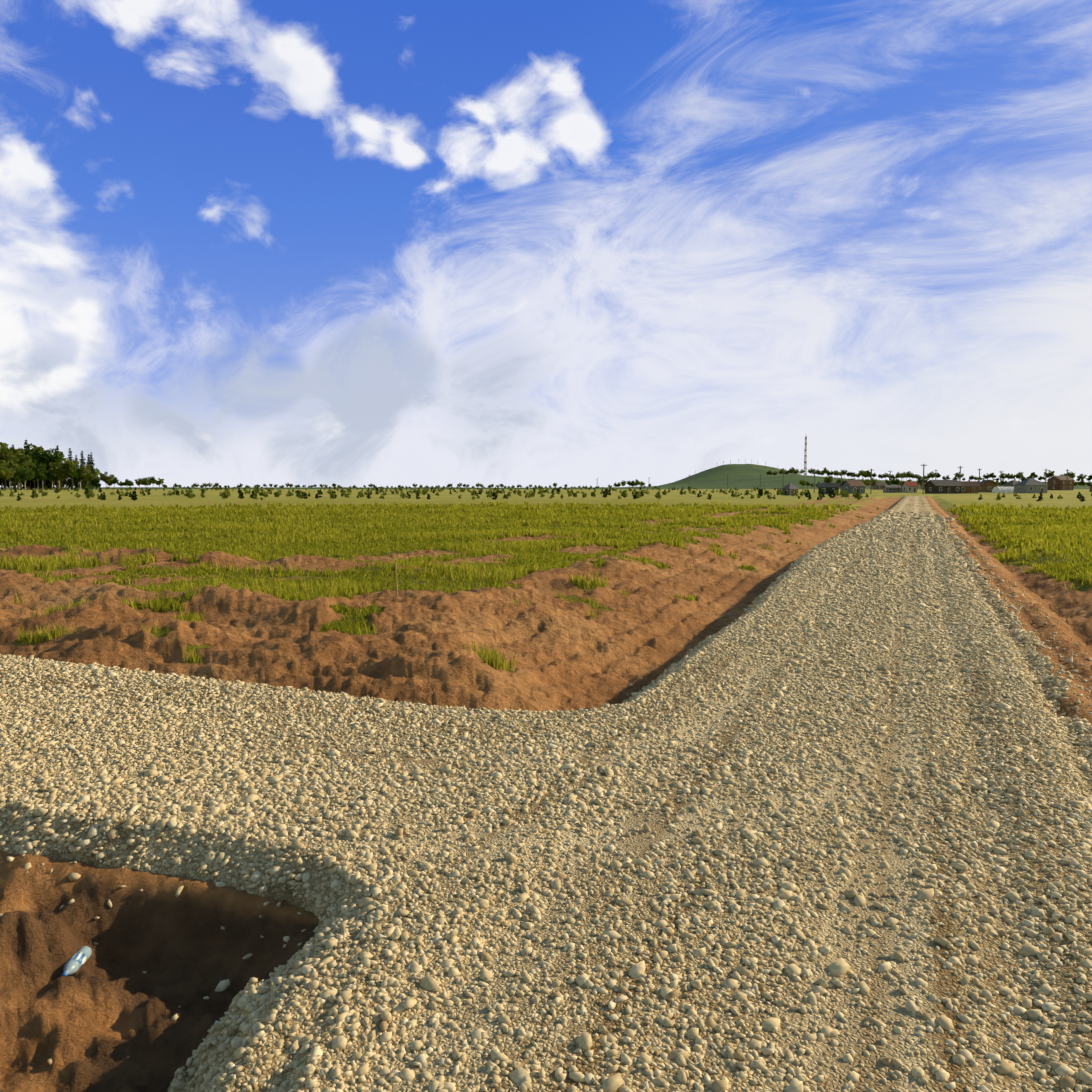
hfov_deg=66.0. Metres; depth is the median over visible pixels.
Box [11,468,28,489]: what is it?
tree
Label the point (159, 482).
tree
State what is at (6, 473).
tree
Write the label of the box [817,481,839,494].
house
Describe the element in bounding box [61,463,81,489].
tree
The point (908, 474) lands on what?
tree
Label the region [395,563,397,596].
survey stake
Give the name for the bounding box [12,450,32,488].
tree
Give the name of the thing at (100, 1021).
ground
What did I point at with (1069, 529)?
meadow grass
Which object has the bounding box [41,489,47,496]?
bush
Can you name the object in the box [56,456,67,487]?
tree
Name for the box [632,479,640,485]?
tree
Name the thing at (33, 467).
tree
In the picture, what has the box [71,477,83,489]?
tree
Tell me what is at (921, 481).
tree
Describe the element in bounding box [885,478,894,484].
tree
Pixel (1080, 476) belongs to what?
tree
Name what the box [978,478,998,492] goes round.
house
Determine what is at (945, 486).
house
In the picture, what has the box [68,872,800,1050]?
stones
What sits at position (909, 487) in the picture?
house
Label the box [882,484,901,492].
house
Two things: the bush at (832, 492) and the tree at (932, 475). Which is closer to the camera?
the bush at (832, 492)
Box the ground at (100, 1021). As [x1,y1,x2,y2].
[0,489,1091,1091]
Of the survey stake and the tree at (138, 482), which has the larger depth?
the tree at (138, 482)
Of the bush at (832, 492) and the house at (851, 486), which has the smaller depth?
the bush at (832, 492)
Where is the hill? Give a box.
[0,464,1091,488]
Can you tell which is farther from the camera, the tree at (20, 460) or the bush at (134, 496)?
the tree at (20, 460)
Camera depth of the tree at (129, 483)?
452.96 m
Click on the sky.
(344, 243)
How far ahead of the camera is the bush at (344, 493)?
176.22 m
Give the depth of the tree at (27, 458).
388.57 m
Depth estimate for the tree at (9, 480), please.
383.23 m
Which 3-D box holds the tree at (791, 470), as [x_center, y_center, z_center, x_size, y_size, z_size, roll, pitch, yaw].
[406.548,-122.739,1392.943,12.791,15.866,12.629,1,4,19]
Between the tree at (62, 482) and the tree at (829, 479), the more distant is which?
the tree at (829, 479)
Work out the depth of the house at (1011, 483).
373.98 m
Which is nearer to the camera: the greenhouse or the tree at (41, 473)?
the greenhouse
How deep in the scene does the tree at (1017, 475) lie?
1272.74 m
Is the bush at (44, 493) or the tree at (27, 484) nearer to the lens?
the bush at (44, 493)
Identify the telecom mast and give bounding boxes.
[804,436,806,474]
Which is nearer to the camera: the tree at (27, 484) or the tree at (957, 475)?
the tree at (27, 484)
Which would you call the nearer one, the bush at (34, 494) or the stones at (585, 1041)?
the stones at (585, 1041)
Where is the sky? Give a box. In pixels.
[0,0,1091,487]
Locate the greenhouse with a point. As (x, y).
(1001, 489)
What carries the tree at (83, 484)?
on the ground at (100, 1021)
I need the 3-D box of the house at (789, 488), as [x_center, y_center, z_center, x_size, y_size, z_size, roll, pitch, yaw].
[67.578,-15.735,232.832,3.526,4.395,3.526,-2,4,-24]
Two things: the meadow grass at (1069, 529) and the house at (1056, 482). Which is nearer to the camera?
the meadow grass at (1069, 529)
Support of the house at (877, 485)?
on the ground at (100, 1021)
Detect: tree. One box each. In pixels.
[0,442,18,489]
[0,460,20,488]
[0,466,14,489]
[0,478,13,487]
[7,449,35,486]
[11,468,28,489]
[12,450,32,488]
[15,462,34,489]
[17,443,43,458]
[20,440,29,489]
[22,449,38,489]
[30,460,47,489]
[31,454,52,486]
[32,447,41,488]
[33,463,52,488]
[36,479,55,489]
[37,448,64,489]
[47,466,64,489]
[48,457,78,485]
[54,446,64,487]
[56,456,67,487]
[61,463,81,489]
[64,448,77,489]
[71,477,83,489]
[76,451,92,489]
[78,465,99,487]
[88,452,100,489]
[99,472,113,489]
[110,477,118,489]
[126,480,133,485]
[134,478,141,489]
[141,478,148,488]
[154,478,163,489]
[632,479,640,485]
[788,467,794,472]
[799,479,805,485]
[821,468,828,473]
[824,475,832,482]
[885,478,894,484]
[892,477,899,484]
[905,471,913,479]
[918,477,928,483]
[929,471,934,479]
[954,472,963,480]
[983,473,989,479]
[1004,473,1012,481]
[1015,472,1023,479]
[1044,470,1054,477]
[1077,474,1086,479]
[1078,479,1085,485]
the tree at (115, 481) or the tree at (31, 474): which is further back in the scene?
the tree at (115, 481)
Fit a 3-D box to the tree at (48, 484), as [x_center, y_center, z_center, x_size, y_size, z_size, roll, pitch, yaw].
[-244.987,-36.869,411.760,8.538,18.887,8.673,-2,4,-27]
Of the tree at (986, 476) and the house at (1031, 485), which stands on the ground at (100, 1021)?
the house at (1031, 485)
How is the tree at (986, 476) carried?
on the hill
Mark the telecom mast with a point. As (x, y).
(805, 468)
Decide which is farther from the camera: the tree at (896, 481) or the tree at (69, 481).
the tree at (896, 481)
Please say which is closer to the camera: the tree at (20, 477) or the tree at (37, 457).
the tree at (20, 477)
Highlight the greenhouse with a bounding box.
[992,486,1013,492]
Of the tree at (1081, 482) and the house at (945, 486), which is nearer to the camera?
the house at (945, 486)
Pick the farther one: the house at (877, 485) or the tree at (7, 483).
the house at (877, 485)
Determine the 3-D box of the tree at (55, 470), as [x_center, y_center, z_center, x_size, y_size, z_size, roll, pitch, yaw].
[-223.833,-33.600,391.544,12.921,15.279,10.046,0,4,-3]
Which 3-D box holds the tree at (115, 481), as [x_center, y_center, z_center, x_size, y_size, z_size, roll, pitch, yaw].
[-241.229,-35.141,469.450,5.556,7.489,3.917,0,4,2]
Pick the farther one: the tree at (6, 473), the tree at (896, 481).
the tree at (896, 481)
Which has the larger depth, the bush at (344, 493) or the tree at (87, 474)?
the tree at (87, 474)
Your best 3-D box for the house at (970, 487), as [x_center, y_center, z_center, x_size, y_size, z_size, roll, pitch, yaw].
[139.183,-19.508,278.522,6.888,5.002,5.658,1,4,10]
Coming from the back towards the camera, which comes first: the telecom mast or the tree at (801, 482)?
the telecom mast
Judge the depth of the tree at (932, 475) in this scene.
1281.86 m
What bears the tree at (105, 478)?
on the ground at (100, 1021)
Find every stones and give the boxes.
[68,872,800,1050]
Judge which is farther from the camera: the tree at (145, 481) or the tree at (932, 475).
the tree at (932, 475)
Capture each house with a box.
[781,481,798,495]
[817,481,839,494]
[840,478,866,493]
[872,481,886,489]
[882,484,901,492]
[901,480,918,492]
[924,478,962,493]
[959,480,979,493]
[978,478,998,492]
[1002,478,1018,486]
[1014,476,1047,492]
[1046,474,1073,489]
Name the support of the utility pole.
on the ground at (100, 1021)
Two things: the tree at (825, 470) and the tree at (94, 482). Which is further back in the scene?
the tree at (825, 470)
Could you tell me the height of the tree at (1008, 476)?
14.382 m
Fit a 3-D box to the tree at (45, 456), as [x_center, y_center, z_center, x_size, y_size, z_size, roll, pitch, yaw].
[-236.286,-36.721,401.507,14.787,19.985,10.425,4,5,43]
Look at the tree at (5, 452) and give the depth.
381.02 m
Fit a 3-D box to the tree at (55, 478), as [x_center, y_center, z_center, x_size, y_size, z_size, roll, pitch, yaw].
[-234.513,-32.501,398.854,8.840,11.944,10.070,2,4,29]
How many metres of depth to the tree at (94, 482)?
445.42 m
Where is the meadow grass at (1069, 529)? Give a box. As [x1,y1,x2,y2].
[0,500,1091,670]
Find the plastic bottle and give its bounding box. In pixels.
[61,946,91,975]
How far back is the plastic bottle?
4.83 m
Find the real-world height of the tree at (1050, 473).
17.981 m
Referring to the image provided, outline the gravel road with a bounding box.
[0,496,1091,1091]
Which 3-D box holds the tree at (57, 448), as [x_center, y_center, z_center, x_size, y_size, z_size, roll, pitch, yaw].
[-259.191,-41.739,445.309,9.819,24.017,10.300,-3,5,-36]
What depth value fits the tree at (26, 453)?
420.95 m
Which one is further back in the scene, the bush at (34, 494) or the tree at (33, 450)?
the tree at (33, 450)

